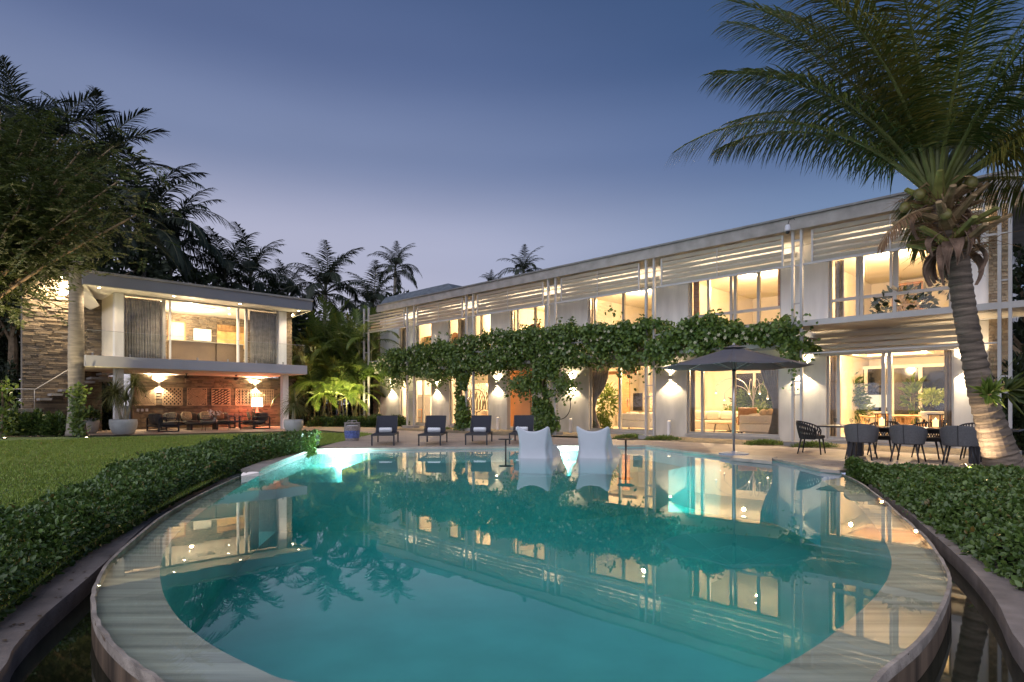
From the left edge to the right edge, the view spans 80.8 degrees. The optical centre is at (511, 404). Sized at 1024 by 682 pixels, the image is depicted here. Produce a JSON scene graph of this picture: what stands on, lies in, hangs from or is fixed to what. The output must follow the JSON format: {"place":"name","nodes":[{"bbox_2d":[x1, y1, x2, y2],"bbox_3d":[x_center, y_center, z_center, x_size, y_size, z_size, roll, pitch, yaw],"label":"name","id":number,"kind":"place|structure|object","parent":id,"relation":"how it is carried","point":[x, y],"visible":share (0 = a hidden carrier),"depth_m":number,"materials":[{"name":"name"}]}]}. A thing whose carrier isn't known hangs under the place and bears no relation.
{"place":"outdoors","nodes":[
{"label":"outdoors","id":0,"kind":"place"},
{"bbox_2d":[0,431,341,612],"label":"lawn","id":1,"kind":"structure","parent":0,"point":[68,558],"depth_m":11.72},
{"bbox_2d":[0,375,30,436],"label":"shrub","id":2,"kind":"object","parent":1,"relation":"on","point":[3,391],"visible":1,"depth_m":23.60,"materials":[{"name":"green plant"}]},
{"bbox_2d":[63,381,92,436],"bbox_3d":[-17.104,0.208,23.694,1.086,2.279,0.729,0,0,-26],"label":"climbing plant","id":3,"kind":"object","parent":1,"relation":"on","point":[79,414],"visible":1,"depth_m":23.68,"materials":[{"name":"green plant"}]},
{"bbox_2d":[0,429,321,621],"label":"clipped hedge","id":4,"kind":"object","parent":1,"relation":"on","point":[47,531],"visible":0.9,"depth_m":6.42,"materials":[{"name":"green plant"}]},
{"bbox_2d":[283,419,303,431],"bbox_3d":[-9.897,0.960,27.268,0.860,0.580,0.860,0,0,0],"label":"planter bowl","id":5,"kind":"object","parent":1,"relation":"on","point":[292,425],"visible":0.78,"depth_m":26.94,"materials":[{"name":"concrete"}]},
{"bbox_2d":[273,387,313,421],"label":"ponytail palm","id":6,"kind":"object","parent":5,"relation":"in","point":[293,408],"visible":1,"depth_m":27.13,"materials":[{"name":"green plant"}]},
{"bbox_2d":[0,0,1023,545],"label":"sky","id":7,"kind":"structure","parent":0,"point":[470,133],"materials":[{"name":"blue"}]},
{"bbox_2d":[4,406,1023,560],"bbox_3d":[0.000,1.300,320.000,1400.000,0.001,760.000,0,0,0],"label":"ground","id":8,"kind":"structure","parent":0,"point":[397,429],"depth_m":25.42,"materials":[{"name":"soil"}]},
{"bbox_2d":[0,355,20,414],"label":"tall shrub","id":9,"kind":"object","parent":8,"relation":"on","point":[4,373],"visible":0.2,"depth_m":29.36,"materials":[{"name":"green plant"}]},
{"bbox_2d":[9,407,51,436],"bbox_3d":[-19.468,0.705,24.600,1.892,1.284,1.526,0,0,0],"label":"shrub","id":10,"kind":"object","parent":8,"relation":"on","point":[35,416],"visible":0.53,"depth_m":24.22,"materials":[{"name":"green plant"}]},
{"bbox_2d":[0,62,92,153],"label":"royal palm","id":11,"kind":"object","parent":8,"relation":"on","point":[44,101],"visible":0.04,"depth_m":35.97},
{"bbox_2d":[31,409,72,436],"bbox_3d":[-18.587,0.767,24.590,1.762,1.189,1.486,0,0,0],"label":"shrub","id":12,"kind":"object","parent":8,"relation":"on","point":[56,422],"visible":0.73,"depth_m":24.21,"materials":[{"name":"green plant"}]},
{"bbox_2d":[0,209,116,406],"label":"leafy tree","id":13,"kind":"object","parent":8,"relation":"on","point":[11,332],"visible":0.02,"depth_m":29.82,"materials":[{"name":"green plant"}]},
{"bbox_2d":[0,238,131,384],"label":"leafy tree","id":14,"kind":"object","parent":8,"relation":"on","point":[2,334],"visible":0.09,"depth_m":30.65,"materials":[{"name":"green plant"}]},
{"bbox_2d":[0,55,147,237],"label":"royal palm","id":15,"kind":"object","parent":8,"relation":"on","point":[74,110],"visible":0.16,"depth_m":30.25,"materials":[{"name":"plant"}]},
{"bbox_2d":[1,207,172,309],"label":"leafy tree","id":16,"kind":"object","parent":8,"relation":"on","point":[165,267],"visible":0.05,"depth_m":30.26,"materials":[{"name":"green plant"}]},
{"bbox_2d":[0,91,182,329],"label":"feathery tree","id":17,"kind":"object","parent":8,"relation":"on","point":[22,224],"visible":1,"depth_m":17.56,"materials":[{"name":"green plant"}]},
{"bbox_2d":[3,86,194,247],"bbox_3d":[-23.725,-7.625,34.089,10.845,17.750,10.876,0,0,0],"label":"royal palm","id":18,"kind":"object","parent":8,"relation":"on","point":[103,132],"visible":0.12,"depth_m":33.36,"materials":[{"name":"plant"}]},
{"bbox_2d":[0,165,207,386],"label":"leafy tree","id":19,"kind":"object","parent":8,"relation":"on","point":[147,273],"visible":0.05,"depth_m":31.93,"materials":[{"name":"green plant"}]},
{"bbox_2d":[102,382,112,429],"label":"tall shrub","id":20,"kind":"object","parent":8,"relation":"on","point":[107,414],"visible":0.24,"depth_m":29.67,"materials":[{"name":"green plant"}]},
{"bbox_2d":[90,130,239,287],"bbox_3d":[-19.824,-6.197,32.869,8.805,14.902,8.493,0,0,-45],"label":"palm tree","id":21,"kind":"object","parent":8,"relation":"on","point":[175,251],"visible":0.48,"depth_m":32.34,"materials":[{"name":"plant"}]},
{"bbox_2d":[107,180,240,288],"bbox_3d":[-20.282,-5.887,36.078,7.504,14.280,7.899,0,0,-22],"label":"palm tree","id":22,"kind":"object","parent":8,"relation":"on","point":[190,239],"visible":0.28,"depth_m":35.41,"materials":[{"name":"plant"}]},
{"bbox_2d":[138,263,225,287],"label":"leafy tree","id":23,"kind":"object","parent":8,"relation":"on","point":[201,276],"visible":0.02,"depth_m":33.99,"materials":[{"name":"green plant"}]},
{"bbox_2d":[175,226,282,293],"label":"palm tree","id":24,"kind":"object","parent":8,"relation":"on","point":[231,263],"visible":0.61,"depth_m":37.44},
{"bbox_2d":[199,222,304,296],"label":"palm tree","id":25,"kind":"object","parent":8,"relation":"on","point":[249,262],"visible":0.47,"depth_m":41.44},
{"bbox_2d":[260,259,322,321],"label":"palm tree","id":26,"kind":"object","parent":8,"relation":"on","point":[293,280],"visible":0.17,"depth_m":45.55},
{"bbox_2d":[289,375,313,425],"bbox_3d":[-12.597,-0.224,35.989,1.864,3.260,1.453,0,0,0],"label":"tall shrub","id":27,"kind":"object","parent":8,"relation":"on","point":[303,417],"visible":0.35,"depth_m":35.70,"materials":[{"name":"green plant"}]},
{"bbox_2d":[276,310,347,423],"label":"areca palm","id":28,"kind":"object","parent":8,"relation":"on","point":[319,331],"visible":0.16,"depth_m":36.92,"materials":[{"name":"plant"}]},
{"bbox_2d":[271,347,356,417],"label":"areca palm","id":29,"kind":"object","parent":8,"relation":"on","point":[316,400],"visible":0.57,"depth_m":35.00,"materials":[{"name":"plant"}]},
{"bbox_2d":[276,239,373,406],"bbox_3d":[-12.359,-4.690,40.174,6.596,11.891,7.005,0,0,0],"label":"palm tree","id":30,"kind":"object","parent":8,"relation":"on","point":[329,276],"visible":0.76,"depth_m":39.47,"materials":[{"name":"plant"}]},
{"bbox_2d":[292,294,366,416],"bbox_3d":[-11.856,-2.774,38.193,6.770,8.122,6.203,0,0,0],"label":"areca palm","id":31,"kind":"object","parent":8,"relation":"on","point":[329,307],"visible":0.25,"depth_m":37.55,"materials":[{"name":"plant"}]},
{"bbox_2d":[289,310,380,416],"bbox_3d":[-10.898,-2.312,36.772,6.748,7.199,6.274,0,0,0],"label":"areca palm","id":32,"kind":"object","parent":8,"relation":"on","point":[316,348],"visible":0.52,"depth_m":35.96,"materials":[{"name":"plant"}]},
{"bbox_2d":[300,343,392,415],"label":"areca palm","id":33,"kind":"object","parent":8,"relation":"on","point":[358,387],"visible":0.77,"depth_m":34.92,"materials":[{"name":"plant"}]},
{"bbox_2d":[316,304,402,417],"bbox_3d":[-9.226,-2.459,36.137,5.477,7.492,5.108,0,0,0],"label":"areca palm","id":34,"kind":"object","parent":8,"relation":"on","point":[357,333],"visible":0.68,"depth_m":35.70,"materials":[{"name":"plant"}]},
{"bbox_2d":[331,259,408,356],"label":"palm tree","id":35,"kind":"object","parent":8,"relation":"on","point":[376,296],"visible":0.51,"depth_m":39.46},
{"bbox_2d":[367,241,422,316],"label":"palm tree","id":36,"kind":"object","parent":8,"relation":"on","point":[396,260],"visible":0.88,"depth_m":45.89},
{"bbox_2d":[4,426,982,468],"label":"pool deck","id":37,"kind":"structure","parent":8,"relation":"on","point":[833,458],"depth_m":18.91,"materials":[{"name":"stone"}]},
{"bbox_2d":[4,125,180,435],"bbox_3d":[-17.685,-4.581,24.541,7.760,11.661,7.782,0,0,0],"label":"royal palm","id":38,"kind":"object","parent":37,"relation":"on","point":[76,352],"visible":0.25,"depth_m":24.34,"materials":[{"name":"plant"}]},
{"bbox_2d":[109,419,137,434],"bbox_3d":[-16.262,0.930,25.191,1.030,0.640,1.030,0,0,0],"label":"planter bowl","id":39,"kind":"object","parent":37,"relation":"on","point":[123,427],"visible":0.99,"depth_m":24.83,"materials":[{"name":"concrete"}]},
{"bbox_2d":[93,367,155,419],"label":"ponytail palm","id":40,"kind":"object","parent":39,"relation":"in","point":[115,393],"visible":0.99,"depth_m":25.11,"materials":[{"name":"green plant"}]},
{"bbox_2d":[146,413,178,431],"bbox_3d":[-16.539,0.831,28.499,0.880,0.837,1.960,0,0,-45],"label":"lounge sofa","id":41,"kind":"object","parent":37,"relation":"on","point":[155,420],"visible":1,"depth_m":28.02,"materials":[{"name":"fabric"}]},
{"bbox_2d":[21,269,312,431],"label":"pavilion","id":42,"kind":"structure","parent":37,"relation":"on","point":[44,349],"depth_m":27.79,"materials":[{"name":"stone"}]},
{"bbox_2d":[6,370,112,411],"bbox_3d":[-19.777,-0.884,26.287,3.917,2.367,1.050,0,0,-45],"label":"stair","id":43,"kind":"object","parent":42,"relation":"on","point":[86,382],"visible":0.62,"depth_m":25.90,"materials":[{"name":"concrete"}]},
{"bbox_2d":[125,297,161,358],"bbox_3d":[-16.586,-3.400,27.108,1.487,2.720,0.120,0,0,-45],"label":"curtain","id":44,"kind":"object","parent":42,"relation":"hanging from","point":[144,316],"visible":0.84,"depth_m":27.08,"materials":[{"name":"fabric"}]},
{"bbox_2d":[135,387,155,404],"bbox_3d":[-18.508,-0.430,30.382,0.943,0.936,0.043,0,0,-45],"label":"carved panel","id":45,"kind":"object","parent":42,"relation":"attached to","point":[151,391],"visible":0.72,"depth_m":30.43,"materials":[{"name":"brown wood"}]},
{"bbox_2d":[162,387,182,404],"bbox_3d":[-17.632,-0.430,31.258,0.958,0.936,0.043,0,0,-45],"label":"carved panel","id":46,"kind":"object","parent":42,"relation":"attached to","point":[172,395],"visible":1,"depth_m":31.24,"materials":[{"name":"brown wood"}]},
{"bbox_2d":[167,320,185,339],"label":"window","id":47,"kind":"structure","parent":42,"relation":"in","point":[178,328],"depth_m":31.91,"materials":[{"name":"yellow glass"}]},
{"bbox_2d":[187,388,206,404],"bbox_3d":[-16.799,-0.430,32.091,0.981,0.936,0.043,0,0,-45],"label":"carved panel","id":48,"kind":"object","parent":42,"relation":"attached to","point":[196,396],"visible":1,"depth_m":32.08,"materials":[{"name":"brown wood"}]},
{"bbox_2d":[166,339,243,362],"bbox_3d":[-15.280,-2.562,30.062,3.414,1.100,0.690,0,0,-45],"label":"glass railing","id":49,"kind":"object","parent":42,"relation":"on","point":[200,350],"visible":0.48,"depth_m":29.68,"materials":[{"name":"clear glass"}]},
{"bbox_2d":[164,298,246,362],"bbox_3d":[-14.582,-3.435,28.761,3.685,2.830,0.100,0,0,-45],"label":"window","id":50,"kind":"structure","parent":42,"relation":"in","point":[245,310],"depth_m":29.09,"materials":[{"name":"metal"}]},
{"bbox_2d":[211,388,229,404],"bbox_3d":[-15.935,-0.430,32.955,0.989,0.936,0.043,0,0,-45],"label":"carved panel","id":51,"kind":"object","parent":42,"relation":"attached to","point":[220,396],"visible":1,"depth_m":32.94,"materials":[{"name":"brown wood"}]},
{"bbox_2d":[235,389,252,404],"bbox_3d":[-15.052,-0.430,33.838,0.980,0.936,0.043,0,0,-45],"label":"carved panel","id":52,"kind":"object","parent":42,"relation":"attached to","point":[243,396],"visible":0.97,"depth_m":33.80,"materials":[{"name":"brown wood"}]},
{"bbox_2d":[250,311,275,363],"bbox_3d":[-12.742,-3.400,30.951,0.120,2.720,1.469,0,0,45],"label":"curtain","id":53,"kind":"object","parent":42,"relation":"hanging from","point":[262,326],"visible":0.91,"depth_m":30.90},
{"bbox_2d":[160,412,235,428],"bbox_3d":[-16.276,0.831,31.308,0.880,0.837,3.360,0,0,45],"label":"lounge sofa","id":54,"kind":"object","parent":37,"relation":"on","point":[196,417],"visible":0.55,"depth_m":31.34,"materials":[{"name":"brown metal"}]},
{"bbox_2d":[239,412,269,428],"bbox_3d":[-13.630,0.831,31.833,1.960,0.837,0.880,0,0,45],"label":"lounge sofa","id":55,"kind":"object","parent":37,"relation":"on","point":[261,418],"visible":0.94,"depth_m":31.42,"materials":[{"name":"brown metal"}]},
{"bbox_2d":[344,420,359,440],"bbox_3d":[-5.532,0.895,20.827,0.557,0.713,0.558,0,0,0],"label":"wicker basket","id":56,"kind":"object","parent":37,"relation":"on","point":[351,432],"visible":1,"depth_m":20.62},
{"bbox_2d":[371,415,398,445],"bbox_3d":[-4.053,0.804,19.301,0.704,0.892,1.980,0,0,-7],"label":"sun lounger","id":57,"kind":"object","parent":37,"relation":"on","point":[386,421],"visible":0.97,"depth_m":19.81,"materials":[{"name":"fabric"}]},
{"bbox_2d":[418,415,447,445],"bbox_3d":[-2.517,0.804,19.308,0.704,0.892,1.980,0,0,0],"label":"sun lounger","id":58,"kind":"object","parent":37,"relation":"on","point":[433,421],"visible":0.94,"depth_m":19.82,"materials":[{"name":"fabric"}]},
{"bbox_2d":[465,415,492,444],"bbox_3d":[-1.062,0.804,19.566,0.704,0.892,1.980,0,0,3],"label":"sun lounger","id":59,"kind":"object","parent":37,"relation":"on","point":[480,420],"visible":0.95,"depth_m":20.07,"materials":[{"name":"fabric"}]},
{"bbox_2d":[509,415,533,443],"bbox_3d":[0.346,0.804,19.964,0.704,0.892,1.980,0,0,6],"label":"sun lounger","id":60,"kind":"object","parent":37,"relation":"on","point":[524,421],"visible":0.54,"depth_m":20.50,"materials":[{"name":"fabric"}]},
{"bbox_2d":[661,343,813,454],"bbox_3d":[5.540,-0.157,15.028,3.327,2.790,3.327,0,0,-45],"label":"parasol","id":61,"kind":"object","parent":37,"relation":"on","point":[733,357],"visible":1,"depth_m":14.83,"materials":[{"name":"fabric"}]},
{"bbox_2d":[796,420,825,454],"bbox_3d":[7.637,0.831,15.418,0.665,0.846,0.716,0,0,38],"label":"tub chair","id":62,"kind":"object","parent":37,"relation":"on","point":[804,433],"visible":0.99,"depth_m":15.31,"materials":[{"name":"wicker"}]},
{"bbox_2d":[844,424,878,459],"bbox_3d":[8.027,0.839,13.851,0.706,0.829,0.673,0,0,42],"label":"tub chair","id":63,"kind":"object","parent":37,"relation":"on","point":[861,433],"visible":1,"depth_m":13.62,"materials":[{"name":"grey fabric"}]},
{"bbox_2d":[889,424,927,462],"bbox_3d":[8.675,0.839,13.203,0.673,0.829,0.706,0,0,-43],"label":"tub chair","id":64,"kind":"object","parent":37,"relation":"on","point":[900,434],"visible":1,"depth_m":12.98,"materials":[{"name":"grey fabric"}]},
{"bbox_2d":[816,425,1023,463],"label":"dining table","id":65,"kind":"object","parent":37,"relation":"on","point":[858,449],"visible":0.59,"depth_m":14.19,"materials":[{"name":"brown metal"}]},
{"bbox_2d":[939,425,978,465],"bbox_3d":[9.334,0.839,12.543,0.706,0.829,0.673,0,0,43],"label":"tub chair","id":66,"kind":"object","parent":37,"relation":"on","point":[959,436],"visible":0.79,"depth_m":12.34,"materials":[{"name":"grey fabric"}]},
{"bbox_2d":[0,473,1023,681],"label":"channel kerb","id":67,"kind":"structure","parent":8,"relation":"in","point":[1002,597],"depth_m":4.41,"materials":[{"name":"concrete"}]},
{"bbox_2d":[10,552,1023,681],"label":"channel water","id":68,"kind":"structure","parent":67,"relation":"in","point":[973,647],"depth_m":3.67,"materials":[{"name":"liquid"}]},
{"bbox_2d":[496,244,543,278],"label":"palm tree","id":69,"kind":"object","parent":8,"relation":"on","point":[522,265],"visible":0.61,"depth_m":43.65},
{"bbox_2d":[90,444,951,681],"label":"swimming pool","id":70,"kind":"structure","parent":8,"relation":"in","point":[511,585],"depth_m":8.08,"materials":[{"name":"liquid"}]},
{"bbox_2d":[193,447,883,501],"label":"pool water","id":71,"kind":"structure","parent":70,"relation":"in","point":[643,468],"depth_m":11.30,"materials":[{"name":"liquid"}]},
{"bbox_2d":[517,426,560,458],"bbox_3d":[0.624,1.109,15.085,1.366,1.169,1.026,0,0,17],"label":"pool chair","id":72,"kind":"object","parent":70,"relation":"on","point":[536,444],"visible":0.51,"depth_m":14.69,"materials":[{"name":"white fabric"}]},
{"bbox_2d":[576,426,619,458],"bbox_3d":[2.115,1.109,15.085,1.366,1.169,1.026,0,0,22],"label":"pool chair","id":73,"kind":"object","parent":70,"relation":"on","point":[597,444],"visible":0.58,"depth_m":14.70,"materials":[{"name":"white fabric"}]},
{"bbox_2d":[363,168,1023,454],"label":"villa","id":74,"kind":"object","parent":8,"relation":"on","point":[858,336],"visible":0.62,"depth_m":21.86,"materials":[{"name":"white paint"}]},
{"bbox_2d":[468,375,487,409],"bbox_3d":[-1.772,-0.700,34.938,2.600,2.000,0.070,0,0,45],"label":"tree mural","id":75,"kind":"object","parent":74,"relation":"attached to","point":[481,384],"visible":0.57,"depth_m":34.98},
{"bbox_2d":[593,368,608,427],"bbox_3d":[3.841,-0.260,26.446,1.047,2.701,0.074,0,0,45],"label":"curtain","id":76,"kind":"object","parent":74,"relation":"hanging from","point":[600,380],"visible":0.56,"depth_m":26.51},
{"bbox_2d":[596,382,618,426],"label":"house plant","id":77,"kind":"object","parent":74,"relation":"on","point":[608,392],"visible":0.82,"depth_m":27.64,"materials":[{"name":"green plant"}]},
{"bbox_2d":[587,364,652,433],"bbox_3d":[4.557,-0.240,25.292,3.308,2.820,0.260,0,0,45],"label":"window","id":78,"kind":"structure","parent":74,"relation":"in","point":[620,430],"depth_m":25.35,"materials":[{"name":"metal"}]},
{"bbox_2d":[589,286,651,334],"bbox_3d":[4.517,-3.785,25.332,3.319,2.010,0.260,0,0,45],"label":"window","id":79,"kind":"structure","parent":74,"relation":"in","point":[624,294],"depth_m":26.23,"materials":[{"name":"metal"}]},
{"bbox_2d":[618,374,629,412],"bbox_3d":[5.622,-0.272,30.350,0.700,2.750,0.120,0,0,45],"label":"wooden door","id":80,"kind":"structure","parent":74,"relation":"on","point":[625,397],"depth_m":30.27,"materials":[{"name":"brown wood"}]},
{"bbox_2d":[617,393,652,425],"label":"fireplace block","id":81,"kind":"structure","parent":74,"relation":"on","point":[637,401],"depth_m":30.81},
{"bbox_2d":[618,412,652,427],"bbox_3d":[5.826,0.716,27.035,2.000,0.774,0.900,0,0,45],"label":"sofa","id":82,"kind":"object","parent":74,"relation":"on","point":[633,419],"visible":0.69,"depth_m":26.77,"materials":[{"name":"white fabric"}]},
{"bbox_2d":[695,411,739,431],"bbox_3d":[8.345,0.676,25.082,2.200,0.854,0.950,0,0,39],"label":"sofa","id":83,"kind":"object","parent":74,"relation":"on","point":[718,416],"visible":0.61,"depth_m":24.84,"materials":[{"name":"fabric"}]},
{"bbox_2d":[685,369,780,438],"bbox_3d":[7.971,-0.240,21.877,0.260,2.820,3.559,0,0,-45],"label":"window","id":84,"kind":"structure","parent":74,"relation":"in","point":[769,436],"depth_m":22.56,"materials":[{"name":"metal"}]},
{"bbox_2d":[690,266,780,325],"bbox_3d":[8.065,-3.790,21.883,3.464,1.980,0.120,0,0,45],"label":"window","id":85,"kind":"structure","parent":74,"relation":"in","point":[734,311],"depth_m":21.81,"materials":[{"name":"metal"}]},
{"bbox_2d":[690,252,799,275],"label":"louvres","id":86,"kind":"object","parent":74,"relation":"attached to","point":[787,257],"visible":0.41,"depth_m":20.97,"materials":[{"name":"white paint"}]},
{"bbox_2d":[728,385,769,412],"bbox_3d":[10.753,0.072,27.198,1.896,2.062,1.927,0,0,0],"label":"house plant","id":87,"kind":"object","parent":74,"relation":"on","point":[740,398],"visible":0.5,"depth_m":27.08,"materials":[{"name":"green plant"}]},
{"bbox_2d":[736,370,772,408],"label":"garden window","id":88,"kind":"structure","parent":74,"relation":"attached to","point":[745,376],"depth_m":28.83,"materials":[{"name":"clear glass"}]},
{"bbox_2d":[739,413,771,432],"bbox_3d":[9.583,0.716,22.430,1.900,0.774,0.950,0,0,45],"label":"sofa","id":89,"kind":"object","parent":74,"relation":"on","point":[755,426],"visible":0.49,"depth_m":22.34,"materials":[{"name":"beige fabric"}]},
{"bbox_2d":[761,369,777,433],"bbox_3d":[9.068,-0.260,21.220,0.667,2.701,0.074,0,0,45],"label":"curtain","id":90,"kind":"object","parent":74,"relation":"hanging from","point":[770,379],"visible":0.65,"depth_m":21.11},
{"bbox_2d":[830,356,836,436],"bbox_3d":[10.513,-0.270,19.775,0.297,2.720,0.091,0,0,45],"label":"curtain","id":91,"kind":"object","parent":74,"relation":"hanging from","point":[833,392],"visible":0.66,"depth_m":19.74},
{"bbox_2d":[835,260,843,316],"bbox_3d":[10.677,-3.750,19.612,0.275,1.900,0.091,0,0,45],"label":"curtain","id":92,"kind":"object","parent":74,"relation":"hanging from","point":[839,284],"visible":0.77,"depth_m":19.61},
{"bbox_2d":[852,371,871,422],"bbox_3d":[13.496,-0.184,24.235,1.754,2.574,1.719,0,0,0],"label":"house plant","id":93,"kind":"object","parent":74,"relation":"on","point":[859,393],"visible":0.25,"depth_m":23.80,"materials":[{"name":"green plant"}]},
{"bbox_2d":[860,395,886,432],"bbox_3d":[14.500,0.353,24.159,1.100,1.500,0.400,0,0,45],"label":"console table","id":94,"kind":"object","parent":74,"relation":"on","point":[875,400],"visible":0.33,"depth_m":24.12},
{"bbox_2d":[824,348,953,444],"bbox_3d":[11.448,-0.255,18.401,3.470,2.850,0.260,0,0,45],"label":"window","id":95,"kind":"structure","parent":74,"relation":"in","point":[883,355],"depth_m":18.49,"materials":[{"name":"metal"}]},
{"bbox_2d":[829,249,950,317],"bbox_3d":[11.498,-3.765,18.450,3.255,2.030,0.120,0,0,45],"label":"window","id":96,"kind":"structure","parent":74,"relation":"in","point":[860,296],"depth_m":18.90,"materials":[{"name":"metal"}]},
{"bbox_2d":[863,363,943,426],"bbox_3d":[15.143,-0.235,23.955,3.874,2.670,0.100,0,0,45],"label":"garden window","id":97,"kind":"structure","parent":74,"relation":"attached to","point":[934,373],"depth_m":23.66,"materials":[{"name":"clear glass"}]},
{"bbox_2d":[897,372,926,423],"bbox_3d":[14.976,-0.074,22.524,1.272,2.354,1.225,0,0,0],"label":"house plant","id":98,"kind":"object","parent":74,"relation":"on","point":[913,388],"visible":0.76,"depth_m":22.41,"materials":[{"name":"green plant"}]},
{"bbox_2d":[944,350,951,425],"bbox_3d":[12.739,-0.270,17.549,0.091,2.720,0.221,0,0,-45],"label":"curtain","id":99,"kind":"object","parent":74,"relation":"hanging from","point":[947,387],"visible":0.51,"depth_m":17.56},
{"bbox_2d":[666,0,1023,467],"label":"coconut palm","id":100,"kind":"object","parent":8,"relation":"on","point":[914,139],"visible":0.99,"depth_m":9.96,"materials":[{"name":"plant"}]},
{"bbox_2d":[966,358,1014,407],"bbox_3d":[7.796,-0.349,9.821,0.836,0.848,0.313,0,0,-5],"label":"epiphyte","id":101,"kind":"object","parent":100,"relation":"attached to","point":[987,387],"visible":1,"depth_m":9.87,"materials":[{"name":"green plant"}]},
{"bbox_2d":[1000,372,1023,414],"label":"epiphyte","id":102,"kind":"object","parent":100,"relation":"attached to","point":[1015,385],"visible":0.89,"depth_m":10.12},
{"bbox_2d":[843,455,1023,590],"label":"ground cover hedge","id":103,"kind":"object","parent":8,"relation":"on","point":[977,511],"visible":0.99,"depth_m":7.07,"materials":[{"name":"green plant"}]},
{"bbox_2d":[869,243,1023,404],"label":"leafy tree","id":104,"kind":"object","parent":8,"relation":"on","point":[1016,284],"visible":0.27,"depth_m":17.91,"materials":[{"name":"green plant"}]},
{"bbox_2d":[994,349,1023,450],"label":"tall shrub","id":105,"kind":"object","parent":8,"relation":"on","point":[1017,416],"visible":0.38,"depth_m":16.01,"materials":[{"name":"green plant"}]},
{"bbox_2d":[397,426,968,454],"bbox_3d":[1.712,1.242,25.079,29.866,0.001,4.184,0,0,45],"label":"planting bed","id":106,"kind":"object","parent":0,"point":[956,451],"visible":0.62,"depth_m":20.32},
{"bbox_2d":[358,305,822,434],"bbox_3d":[0.395,-1.228,26.787,25.191,5.211,3.206,0,0,45],"label":"flowering vine","id":107,"kind":"object","parent":106,"relation":"on","point":[627,338],"visible":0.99,"depth_m":24.46,"materials":[{"name":"green plant"}]},
{"bbox_2d":[892,281,922,310],"bbox_3d":[15.664,-3.785,23.845,1.040,2.100,0.120,0,0,45],"label":"door","id":108,"kind":"structure","parent":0,"point":[907,302],"depth_m":23.84,"materials":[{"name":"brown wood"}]},
{"bbox_2d":[920,411,943,436],"bbox_3d":[12.884,0.653,18.421,0.680,0.900,0.680,0,0,45],"label":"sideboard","id":109,"kind":"object","parent":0,"point":[923,414],"visible":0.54,"depth_m":18.21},
{"bbox_2d":[917,387,943,406],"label":"house plant","id":110,"kind":"object","parent":109,"relation":"on","point":[929,393],"visible":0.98,"depth_m":18.36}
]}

